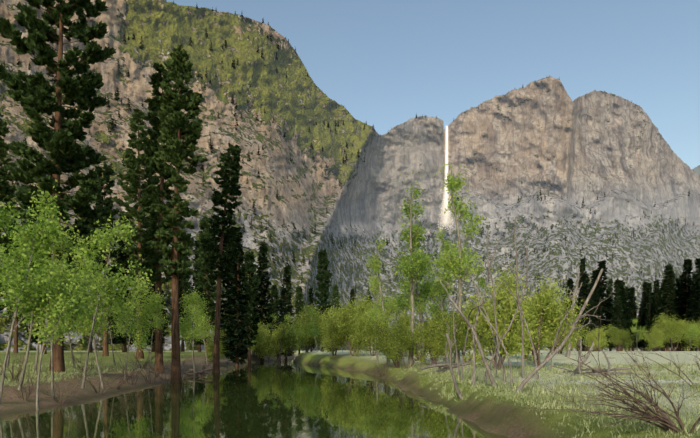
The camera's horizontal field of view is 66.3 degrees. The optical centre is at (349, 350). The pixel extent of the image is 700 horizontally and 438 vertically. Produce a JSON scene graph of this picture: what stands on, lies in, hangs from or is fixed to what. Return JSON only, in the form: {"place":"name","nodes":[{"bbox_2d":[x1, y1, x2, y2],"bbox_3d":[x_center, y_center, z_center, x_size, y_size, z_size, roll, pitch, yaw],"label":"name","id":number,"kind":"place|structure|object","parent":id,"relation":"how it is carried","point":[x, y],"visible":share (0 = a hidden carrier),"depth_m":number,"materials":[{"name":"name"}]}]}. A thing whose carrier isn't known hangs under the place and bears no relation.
{"place":"outdoors","nodes":[
{"label":"outdoors","id":0,"kind":"place"},
{"bbox_2d":[0,0,443,350],"bbox_3d":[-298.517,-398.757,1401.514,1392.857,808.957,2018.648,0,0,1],"label":"cliff","id":1,"kind":"structure","parent":0,"point":[367,201],"depth_m":1051.35,"materials":[{"name":"stone"}]},
{"bbox_2d":[444,126,448,222],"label":"waterfall","id":2,"kind":"structure","parent":1,"relation":"on","point":[446,172],"depth_m":1596.88,"materials":[{"name":"liquid"}]},
{"bbox_2d":[0,359,507,437],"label":"river water","id":3,"kind":"structure","parent":0,"point":[290,398],"depth_m":26.61,"materials":[{"name":"liquid"}]},
{"bbox_2d":[0,350,699,437],"bbox_3d":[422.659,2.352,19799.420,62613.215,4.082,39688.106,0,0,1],"label":"ground","id":4,"kind":"structure","parent":0,"point":[506,418],"depth_m":35.24,"materials":[{"name":"plant"}]},
{"bbox_2d":[0,113,19,315],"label":"pine tree","id":5,"kind":"object","parent":4,"relation":"on","point":[6,188],"visible":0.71,"depth_m":64.89,"materials":[{"name":"green plant"}]},
{"bbox_2d":[4,220,25,352],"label":"deciduous tree","id":6,"kind":"object","parent":4,"relation":"on","point":[10,314],"visible":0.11,"depth_m":121.13,"materials":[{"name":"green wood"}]},
{"bbox_2d":[0,352,33,380],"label":"shrub","id":7,"kind":"object","parent":4,"relation":"on","point":[20,370],"visible":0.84,"depth_m":36.31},
{"bbox_2d":[0,201,40,274],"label":"cottonwood","id":8,"kind":"object","parent":4,"relation":"on","point":[8,219],"visible":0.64,"depth_m":33.65,"materials":[{"name":"green plant"}]},
{"bbox_2d":[0,223,49,367],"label":"cottonwood","id":9,"kind":"object","parent":4,"relation":"on","point":[12,296],"visible":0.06,"depth_m":52.65,"materials":[{"name":"green plant"}]},
{"bbox_2d":[7,356,49,400],"bbox_3d":[-17.511,1.406,29.148,2.321,2.812,3.150,0,0,-27],"label":"shrub","id":10,"kind":"object","parent":4,"relation":"on","point":[26,393],"visible":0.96,"depth_m":29.12,"materials":[{"name":"plant"}]},
{"bbox_2d":[20,189,64,353],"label":"conifer","id":11,"kind":"object","parent":4,"relation":"on","point":[33,339],"visible":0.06,"depth_m":109.54,"materials":[{"name":"plant"}]},
{"bbox_2d":[0,206,87,403],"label":"cottonwood","id":12,"kind":"object","parent":4,"relation":"on","point":[7,266],"visible":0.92,"depth_m":28.07,"materials":[{"name":"green plant"}]},
{"bbox_2d":[3,229,93,409],"bbox_3d":[-15.584,-1.541,28.927,5.006,9.649,4.603,0,0,18],"label":"cottonwood","id":13,"kind":"object","parent":4,"relation":"on","point":[58,312],"visible":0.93,"depth_m":28.19,"materials":[{"name":"green plant"}]},
{"bbox_2d":[0,179,102,389],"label":"cottonwood","id":14,"kind":"object","parent":4,"relation":"on","point":[39,258],"visible":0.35,"depth_m":30.78,"materials":[{"name":"green plant"}]},
{"bbox_2d":[18,243,89,372],"bbox_3d":[-25.694,-4.633,45.586,6.063,13.716,6.745,0,0,9],"label":"cottonwood","id":15,"kind":"object","parent":4,"relation":"on","point":[37,354],"visible":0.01,"depth_m":44.77,"materials":[{"name":"green plant"}]},
{"bbox_2d":[6,220,105,397],"bbox_3d":[-17.110,-2.207,31.262,5.136,10.437,5.668,0,0,-5],"label":"cottonwood","id":16,"kind":"object","parent":4,"relation":"on","point":[59,238],"visible":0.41,"depth_m":30.74,"materials":[{"name":"green plant"}]},
{"bbox_2d":[0,0,115,372],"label":"pine","id":17,"kind":"object","parent":4,"relation":"on","point":[33,94],"visible":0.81,"depth_m":45.63,"materials":[{"name":"green plant"}]},
{"bbox_2d":[39,370,89,403],"bbox_3d":[-16.098,1.931,29.677,3.164,2.325,2.668,0,0,32],"label":"shrub","id":18,"kind":"object","parent":4,"relation":"on","point":[63,391],"visible":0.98,"depth_m":29.86,"materials":[{"name":"plant"}]},
{"bbox_2d":[35,226,118,388],"bbox_3d":[-19.104,-2.938,38.951,5.850,11.982,5.489,0,0,21],"label":"cottonwood","id":19,"kind":"object","parent":4,"relation":"on","point":[82,330],"visible":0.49,"depth_m":38.60,"materials":[{"name":"green plant"}]},
{"bbox_2d":[71,362,128,393],"bbox_3d":[-17.060,1.671,36.096,2.453,2.696,4.211,0,0,37],"label":"shrub","id":20,"kind":"object","parent":4,"relation":"on","point":[93,386],"visible":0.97,"depth_m":36.17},
{"bbox_2d":[91,164,130,355],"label":"pine tree","id":21,"kind":"object","parent":4,"relation":"on","point":[106,201],"visible":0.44,"depth_m":98.31,"materials":[{"name":"green plant"}]},
{"bbox_2d":[65,213,158,388],"bbox_3d":[-17.420,-3.676,37.411,6.475,13.167,5.821,0,0,-45],"label":"cottonwood","id":22,"kind":"object","parent":4,"relation":"on","point":[105,242],"visible":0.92,"depth_m":37.73,"materials":[{"name":"green plant"}]},
{"bbox_2d":[89,273,136,365],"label":"cottonwood","id":23,"kind":"object","parent":4,"relation":"on","point":[114,313],"visible":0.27,"depth_m":60.06,"materials":[{"name":"green plant"}]},
{"bbox_2d":[108,211,147,351],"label":"conifer","id":24,"kind":"object","parent":4,"relation":"on","point":[116,339],"visible":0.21,"depth_m":130.11,"materials":[{"name":"plant"}]},
{"bbox_2d":[108,346,152,385],"bbox_3d":[-18.155,1.112,44.581,3.165,3.834,4.295,0,0,10],"label":"shrub","id":25,"kind":"object","parent":4,"relation":"on","point":[134,378],"visible":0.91,"depth_m":43.97,"materials":[{"name":"plant"}]},
{"bbox_2d":[111,108,164,358],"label":"pine tree","id":26,"kind":"object","parent":4,"relation":"on","point":[133,163],"visible":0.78,"depth_m":83.36,"materials":[{"name":"green plant"}]},
{"bbox_2d":[110,258,171,377],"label":"cottonwood","id":27,"kind":"object","parent":4,"relation":"on","point":[150,308],"visible":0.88,"depth_m":46.56,"materials":[{"name":"green plant"}]},
{"bbox_2d":[120,291,168,379],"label":"cottonwood","id":28,"kind":"object","parent":4,"relation":"on","point":[142,342],"visible":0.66,"depth_m":50.25,"materials":[{"name":"green plant"}]},
{"bbox_2d":[130,357,176,384],"bbox_3d":[-17.413,1.405,47.179,5.360,3.432,3.122,0,0,40],"label":"shrub","id":29,"kind":"object","parent":4,"relation":"on","point":[149,378],"visible":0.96,"depth_m":47.08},
{"bbox_2d":[142,233,170,351],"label":"conifer","id":30,"kind":"object","parent":4,"relation":"on","point":[152,289],"visible":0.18,"depth_m":140.43,"materials":[{"name":"plant"}]},
{"bbox_2d":[138,61,187,372],"bbox_3d":[-20.480,-14.312,58.585,5.082,34.002,5.256,0,0,-28],"label":"pine","id":31,"kind":"object","parent":4,"relation":"on","point":[154,218],"visible":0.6,"depth_m":57.67,"materials":[{"name":"green plant"}]},
{"bbox_2d":[150,44,208,381],"bbox_3d":[-16.508,-13.134,51.952,5.425,33.154,5.571,0,0,-23],"label":"pine","id":32,"kind":"object","parent":4,"relation":"on","point":[176,129],"visible":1,"depth_m":51.61,"materials":[{"name":"green plant"}]},
{"bbox_2d":[166,289,203,352],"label":"cottonwood","id":33,"kind":"object","parent":4,"relation":"on","point":[189,313],"visible":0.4,"depth_m":70.66,"materials":[{"name":"green plant"}]},
{"bbox_2d":[179,256,191,351],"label":"conifer","id":34,"kind":"object","parent":4,"relation":"on","point":[185,286],"visible":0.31,"depth_m":150.22,"materials":[{"name":"plant"}]},
{"bbox_2d":[165,288,209,376],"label":"cottonwood","id":35,"kind":"object","parent":4,"relation":"on","point":[198,303],"visible":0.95,"depth_m":60.72,"materials":[{"name":"green plant"}]},
{"bbox_2d":[189,240,213,351],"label":"conifer","id":36,"kind":"object","parent":4,"relation":"on","point":[200,342],"visible":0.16,"depth_m":134.93,"materials":[{"name":"plant"}]},
{"bbox_2d":[185,303,220,367],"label":"cottonwood","id":37,"kind":"object","parent":4,"relation":"on","point":[202,326],"visible":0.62,"depth_m":84.67,"materials":[{"name":"green plant"}]},
{"bbox_2d":[193,215,216,350],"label":"conifer","id":38,"kind":"object","parent":4,"relation":"on","point":[204,226],"visible":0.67,"depth_m":119.76,"materials":[{"name":"plant"}]},
{"bbox_2d":[197,327,228,361],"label":"bush","id":39,"kind":"object","parent":4,"relation":"on","point":[210,351],"visible":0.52,"depth_m":100.14,"materials":[{"name":"green plant"}]},
{"bbox_2d":[200,142,242,372],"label":"pine","id":40,"kind":"object","parent":4,"relation":"on","point":[231,167],"visible":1,"depth_m":74.35,"materials":[{"name":"green plant"}]},
{"bbox_2d":[212,233,246,345],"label":"conifer","id":41,"kind":"object","parent":4,"relation":"on","point":[225,282],"visible":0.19,"depth_m":129.54,"materials":[{"name":"plant"}]},
{"bbox_2d":[220,226,256,366],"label":"conifer","id":42,"kind":"object","parent":4,"relation":"on","point":[234,325],"visible":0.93,"depth_m":99.65,"materials":[{"name":"plant"}]},
{"bbox_2d":[240,250,260,364],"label":"conifer","id":43,"kind":"object","parent":4,"relation":"on","point":[250,266],"visible":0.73,"depth_m":111.88,"materials":[{"name":"plant"}]},
{"bbox_2d":[251,319,275,361],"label":"bush","id":44,"kind":"object","parent":4,"relation":"on","point":[262,339],"visible":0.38,"depth_m":141.08,"materials":[{"name":"green plant"}]},
{"bbox_2d":[254,242,277,360],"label":"conifer","id":45,"kind":"object","parent":4,"relation":"on","point":[261,299],"visible":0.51,"depth_m":149.95,"materials":[{"name":"plant"}]},
{"bbox_2d":[268,284,279,356],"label":"conifer","id":46,"kind":"object","parent":4,"relation":"on","point":[274,292],"visible":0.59,"depth_m":171.95,"materials":[{"name":"plant"}]},
{"bbox_2d":[261,320,303,361],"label":"bush","id":47,"kind":"object","parent":4,"relation":"on","point":[282,339],"visible":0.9,"depth_m":144.62,"materials":[{"name":"green plant"}]},
{"bbox_2d":[277,264,294,360],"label":"conifer","id":48,"kind":"object","parent":4,"relation":"on","point":[288,308],"visible":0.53,"depth_m":159.74,"materials":[{"name":"plant"}]},
{"bbox_2d":[294,285,304,354],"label":"conifer","id":49,"kind":"object","parent":4,"relation":"on","point":[299,295],"visible":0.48,"depth_m":184.88,"materials":[{"name":"plant"}]},
{"bbox_2d":[302,308,319,351],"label":"tree","id":50,"kind":"object","parent":4,"relation":"on","point":[314,332],"visible":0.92,"depth_m":150.01,"materials":[{"name":"green plant"}]},
{"bbox_2d":[290,302,333,352],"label":"bush","id":51,"kind":"object","parent":4,"relation":"on","point":[307,341],"visible":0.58,"depth_m":156.40,"materials":[{"name":"green plant"}]},
{"bbox_2d":[313,249,331,351],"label":"conifer","id":52,"kind":"object","parent":4,"relation":"on","point":[323,288],"visible":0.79,"depth_m":171.36,"materials":[{"name":"plant"}]},
{"bbox_2d":[309,300,351,355],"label":"willow","id":53,"kind":"object","parent":4,"relation":"on","point":[325,340],"visible":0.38,"depth_m":106.21,"materials":[{"name":"green plant"}]},
{"bbox_2d":[329,284,340,350],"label":"conifer","id":54,"kind":"object","parent":4,"relation":"on","point":[335,288],"visible":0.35,"depth_m":209.37,"materials":[{"name":"plant"}]},
{"bbox_2d":[317,293,375,355],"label":"willow","id":55,"kind":"object","parent":4,"relation":"on","point":[343,331],"visible":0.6,"depth_m":99.10,"materials":[{"name":"green plant"}]},
{"bbox_2d":[0,360,699,437],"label":"grass tufts","id":56,"kind":"object","parent":4,"relation":"on","point":[545,397],"visible":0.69,"depth_m":29.08,"materials":[{"name":"plant"}]},
{"bbox_2d":[345,307,398,356],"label":"willow","id":57,"kind":"object","parent":4,"relation":"on","point":[361,337],"visible":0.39,"depth_m":94.19,"materials":[{"name":"green plant"}]},
{"bbox_2d":[362,270,386,362],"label":"tall cottonwood","id":58,"kind":"object","parent":4,"relation":"on","point":[378,301],"visible":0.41,"depth_m":78.08,"materials":[{"name":"green plant"}]},
{"bbox_2d":[362,232,404,365],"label":"tall cottonwood","id":59,"kind":"object","parent":4,"relation":"on","point":[375,263],"visible":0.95,"depth_m":66.56,"materials":[{"name":"green plant"}]},
{"bbox_2d":[353,314,420,367],"bbox_3d":[4.458,-1.169,60.217,8.052,6.805,5.830,0,0,31],"label":"willow","id":60,"kind":"object","parent":4,"relation":"on","point":[403,340],"visible":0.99,"depth_m":59.82,"materials":[{"name":"green plant"}]},
{"bbox_2d":[390,256,410,357],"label":"tall cottonwood","id":61,"kind":"object","parent":4,"relation":"on","point":[399,299],"visible":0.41,"depth_m":89.46,"materials":[{"name":"green plant"}]},
{"bbox_2d":[389,304,434,360],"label":"willow","id":62,"kind":"object","parent":4,"relation":"on","point":[405,319],"visible":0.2,"depth_m":73.39,"materials":[{"name":"green plant"}]},
{"bbox_2d":[389,172,436,365],"bbox_3d":[7.092,-8.995,59.921,5.847,22.130,7.355,0,0,-11],"label":"tall cottonwood","id":63,"kind":"object","parent":4,"relation":"on","point":[420,263],"visible":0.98,"depth_m":60.14,"materials":[{"name":"green plant"}]},
{"bbox_2d":[394,196,444,364],"bbox_3d":[7.888,-8.201,63.520,6.228,20.239,6.589,0,0,23],"label":"tall cottonwood","id":64,"kind":"object","parent":4,"relation":"on","point":[423,292],"visible":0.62,"depth_m":63.01,"materials":[{"name":"green plant"}]},
{"bbox_2d":[409,307,456,366],"bbox_3d":[9.009,-1.659,57.905,5.170,7.144,6.262,0,0,6],"label":"willow","id":65,"kind":"object","parent":4,"relation":"on","point":[436,344],"visible":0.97,"depth_m":57.10,"materials":[{"name":"green plant"}]},
{"bbox_2d":[424,220,454,360],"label":"tall cottonwood","id":66,"kind":"object","parent":4,"relation":"on","point":[437,287],"visible":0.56,"depth_m":71.41,"materials":[{"name":"green plant"}]},
{"bbox_2d":[427,256,453,320],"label":"tall cottonwood","id":67,"kind":"object","parent":4,"relation":"on","point":[432,311],"visible":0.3,"depth_m":94.06,"materials":[{"name":"green plant"}]},
{"bbox_2d":[420,362,470,371],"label":"fallen logs","id":68,"kind":"object","parent":4,"relation":"on","point":[446,366],"visible":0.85,"depth_m":46.42,"materials":[{"name":"grey wood"}]},
{"bbox_2d":[440,333,462,399],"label":"snag","id":69,"kind":"object","parent":4,"relation":"on","point":[450,344],"visible":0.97,"depth_m":28.19,"materials":[{"name":"grey wood"}]},
{"bbox_2d":[427,160,486,362],"bbox_3d":[12.658,-10.560,64.535,7.316,24.799,6.420,0,0,34],"label":"tall cottonwood","id":70,"kind":"object","parent":4,"relation":"on","point":[454,263],"visible":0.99,"depth_m":63.87,"materials":[{"name":"green plant"}]},
{"bbox_2d":[434,293,491,362],"bbox_3d":[13.512,-2.079,62.606,8.718,8.890,7.488,0,0,-9],"label":"willow","id":71,"kind":"object","parent":4,"relation":"on","point":[460,334],"visible":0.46,"depth_m":61.87,"materials":[{"name":"green plant"}]},
{"bbox_2d":[447,297,497,386],"bbox_3d":[6.860,-0.274,29.335,3.080,5.276,0.651,0,0,-8],"label":"snag","id":72,"kind":"object","parent":4,"relation":"on","point":[490,375],"visible":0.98,"depth_m":29.32,"materials":[{"name":"grey wood"}]},
{"bbox_2d":[459,298,486,380],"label":"snag","id":73,"kind":"object","parent":4,"relation":"on","point":[467,337],"visible":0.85,"depth_m":34.10,"materials":[{"name":"grey wood"}]},
{"bbox_2d":[466,261,491,358],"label":"tall cottonwood","id":74,"kind":"object","parent":4,"relation":"on","point":[482,268],"visible":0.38,"depth_m":87.32,"materials":[{"name":"green plant"}]},
{"bbox_2d":[467,239,498,385],"bbox_3d":[7.748,-2.385,32.813,1.489,9.416,4.387,0,0,35],"label":"snag","id":75,"kind":"object","parent":4,"relation":"on","point":[473,373],"visible":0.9,"depth_m":32.04,"materials":[{"name":"grey wood"}]},
{"bbox_2d":[468,272,497,376],"bbox_3d":[9.556,-1.842,38.612,2.127,7.962,1.611,0,0,17],"label":"snag","id":76,"kind":"object","parent":4,"relation":"on","point":[489,324],"visible":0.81,"depth_m":38.42,"materials":[{"name":"grey wood"}]},
{"bbox_2d":[470,298,512,385],"bbox_3d":[8.068,-0.482,30.885,0.555,5.480,3.351,0,0,-29],"label":"snag","id":77,"kind":"object","parent":4,"relation":"on","point":[511,380],"visible":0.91,"depth_m":30.05,"materials":[{"name":"grey wood"}]},
{"bbox_2d":[456,256,539,369],"bbox_3d":[12.958,-3.058,46.870,7.325,10.121,8.871,0,0,18],"label":"willow","id":78,"kind":"object","parent":4,"relation":"on","point":[512,341],"visible":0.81,"depth_m":45.66,"materials":[{"name":"green plant"}]},
{"bbox_2d":[487,231,508,382],"bbox_3d":[8.898,-2.375,32.368,1.513,9.228,2.197,0,0,12],"label":"snag","id":79,"kind":"object","parent":4,"relation":"on","point":[498,353],"visible":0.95,"depth_m":32.62,"materials":[{"name":"grey wood"}]},
{"bbox_2d":[484,248,527,381],"bbox_3d":[9.639,-1.829,32.524,1.458,8.184,3.415,0,0,-36],"label":"snag","id":80,"kind":"object","parent":4,"relation":"on","point":[504,335],"visible":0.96,"depth_m":32.05,"materials":[{"name":"grey wood"}]},
{"bbox_2d":[494,217,545,377],"bbox_3d":[10.987,-3.059,34.783,3.866,10.329,1.928,0,0,-39],"label":"snag","id":81,"kind":"object","parent":4,"relation":"on","point":[522,354],"visible":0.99,"depth_m":35.10,"materials":[{"name":"grey wood"}]},
{"bbox_2d":[503,274,587,367],"bbox_3d":[18.738,-2.420,53.677,10.257,10.459,8.809,0,0,30],"label":"willow","id":82,"kind":"object","parent":4,"relation":"on","point":[545,313],"visible":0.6,"depth_m":52.65,"materials":[{"name":"green plant"}]},
{"bbox_2d":[515,268,612,393],"bbox_3d":[10.070,-0.715,25.372,4.504,6.221,1.385,0,0,24],"label":"leaning snag","id":83,"kind":"object","parent":4,"relation":"on","point":[540,366],"visible":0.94,"depth_m":25.45,"materials":[{"name":"grey wood"}]},
{"bbox_2d":[543,304,589,353],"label":"willow","id":84,"kind":"object","parent":4,"relation":"on","point":[582,331],"visible":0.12,"depth_m":107.78,"materials":[{"name":"green plant"}]},
{"bbox_2d":[561,278,578,347],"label":"conifer tree","id":85,"kind":"object","parent":4,"relation":"on","point":[570,282],"visible":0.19,"depth_m":230.24,"materials":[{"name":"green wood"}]},
{"bbox_2d":[566,269,580,356],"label":"bare tree trunk","id":86,"kind":"object","parent":4,"relation":"on","point":[568,352],"visible":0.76,"depth_m":93.86,"materials":[{"name":"grey wood"}]},
{"bbox_2d":[575,258,586,350],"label":"conifer","id":87,"kind":"object","parent":4,"relation":"on","point":[582,266],"visible":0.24,"depth_m":212.71,"materials":[{"name":"plant"}]},
{"bbox_2d":[575,273,595,350],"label":"conifer tree","id":88,"kind":"object","parent":4,"relation":"on","point":[585,279],"visible":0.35,"depth_m":209.11,"materials":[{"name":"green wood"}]},
{"bbox_2d":[581,283,595,348],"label":"conifer tree","id":89,"kind":"object","parent":4,"relation":"on","point":[588,306],"visible":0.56,"depth_m":203.51,"materials":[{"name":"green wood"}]},
{"bbox_2d":[552,366,631,374],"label":"fallen logs","id":90,"kind":"object","parent":4,"relation":"on","point":[593,372],"visible":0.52,"depth_m":38.80,"materials":[{"name":"grey wood"}]},
{"bbox_2d":[584,324,607,351],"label":"willow","id":91,"kind":"object","parent":4,"relation":"on","point":[591,338],"visible":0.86,"depth_m":145.88,"materials":[{"name":"green plant"}]},
{"bbox_2d":[593,283,605,350],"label":"conifer tree","id":92,"kind":"object","parent":4,"relation":"on","point":[597,296],"visible":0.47,"depth_m":208.92,"materials":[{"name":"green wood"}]},
{"bbox_2d":[592,259,611,348],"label":"conifer","id":93,"kind":"object","parent":4,"relation":"on","point":[602,289],"visible":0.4,"depth_m":221.49,"materials":[{"name":"plant"}]},
{"bbox_2d":[605,278,613,350],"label":"conifer","id":94,"kind":"object","parent":4,"relation":"on","point":[610,288],"visible":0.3,"depth_m":232.16,"materials":[{"name":"plant"}]},
{"bbox_2d":[522,308,699,433],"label":"bare shrub","id":95,"kind":"object","parent":4,"relation":"on","point":[665,421],"visible":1,"depth_m":13.12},
{"bbox_2d":[609,278,627,350],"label":"conifer tree","id":96,"kind":"object","parent":4,"relation":"on","point":[615,312],"visible":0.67,"depth_m":204.15,"materials":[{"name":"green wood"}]},
{"bbox_2d":[608,281,630,350],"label":"conifer","id":97,"kind":"object","parent":4,"relation":"on","point":[624,306],"visible":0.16,"depth_m":218.54,"materials":[{"name":"plant"}]},
{"bbox_2d":[604,323,636,351],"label":"bush","id":98,"kind":"object","parent":4,"relation":"on","point":[617,335],"visible":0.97,"depth_m":191.14,"materials":[{"name":"green plant"}]},
{"bbox_2d":[623,288,639,350],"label":"conifer","id":99,"kind":"object","parent":4,"relation":"on","point":[630,297],"visible":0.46,"depth_m":236.26,"materials":[{"name":"plant"}]},
{"bbox_2d":[635,303,646,350],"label":"conifer","id":100,"kind":"object","parent":4,"relation":"on","point":[641,323],"visible":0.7,"depth_m":246.56,"materials":[{"name":"plant"}]},
{"bbox_2d":[638,282,651,350],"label":"conifer tree","id":101,"kind":"object","parent":4,"relation":"on","point":[644,288],"visible":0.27,"depth_m":253.04,"materials":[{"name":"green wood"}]},
{"bbox_2d":[642,282,654,350],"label":"conifer","id":102,"kind":"object","parent":4,"relation":"on","point":[649,322],"visible":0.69,"depth_m":228.70,"materials":[{"name":"plant"}]},
{"bbox_2d":[642,322,667,351],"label":"bush","id":103,"kind":"object","parent":4,"relation":"on","point":[655,333],"visible":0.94,"depth_m":174.57,"materials":[{"name":"green plant"}]},
{"bbox_2d":[651,279,660,350],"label":"conifer tree","id":104,"kind":"object","parent":4,"relation":"on","point":[655,300],"visible":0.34,"depth_m":239.02,"materials":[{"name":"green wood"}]},
{"bbox_2d":[616,332,699,386],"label":"bare shrub","id":105,"kind":"object","parent":4,"relation":"on","point":[678,367],"visible":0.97,"depth_m":26.36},
{"bbox_2d":[652,264,679,350],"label":"conifer tree","id":106,"kind":"object","parent":4,"relation":"on","point":[668,306],"visible":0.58,"depth_m":214.18,"materials":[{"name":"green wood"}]},
{"bbox_2d":[652,313,697,350],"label":"bush","id":107,"kind":"object","parent":4,"relation":"on","point":[675,332],"visible":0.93,"depth_m":181.62,"materials":[{"name":"green plant"}]},
{"bbox_2d":[675,259,695,350],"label":"conifer","id":108,"kind":"object","parent":4,"relation":"on","point":[687,282],"visible":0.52,"depth_m":226.46,"materials":[{"name":"plant"}]},
{"bbox_2d":[684,258,699,350],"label":"conifer","id":109,"kind":"object","parent":4,"relation":"on","point":[694,316],"visible":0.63,"depth_m":208.89,"materials":[{"name":"plant"}]},
{"bbox_2d":[166,0,699,168],"label":"sky","id":110,"kind":"structure","parent":0,"point":[388,63],"materials":[{"name":"blue"}]},
{"bbox_2d":[444,76,699,349],"bbox_3d":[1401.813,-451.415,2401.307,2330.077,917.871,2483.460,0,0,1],"label":"cliff","id":111,"kind":"structure","parent":0,"point":[546,136],"depth_m":1770.92,"materials":[{"name":"stone"}]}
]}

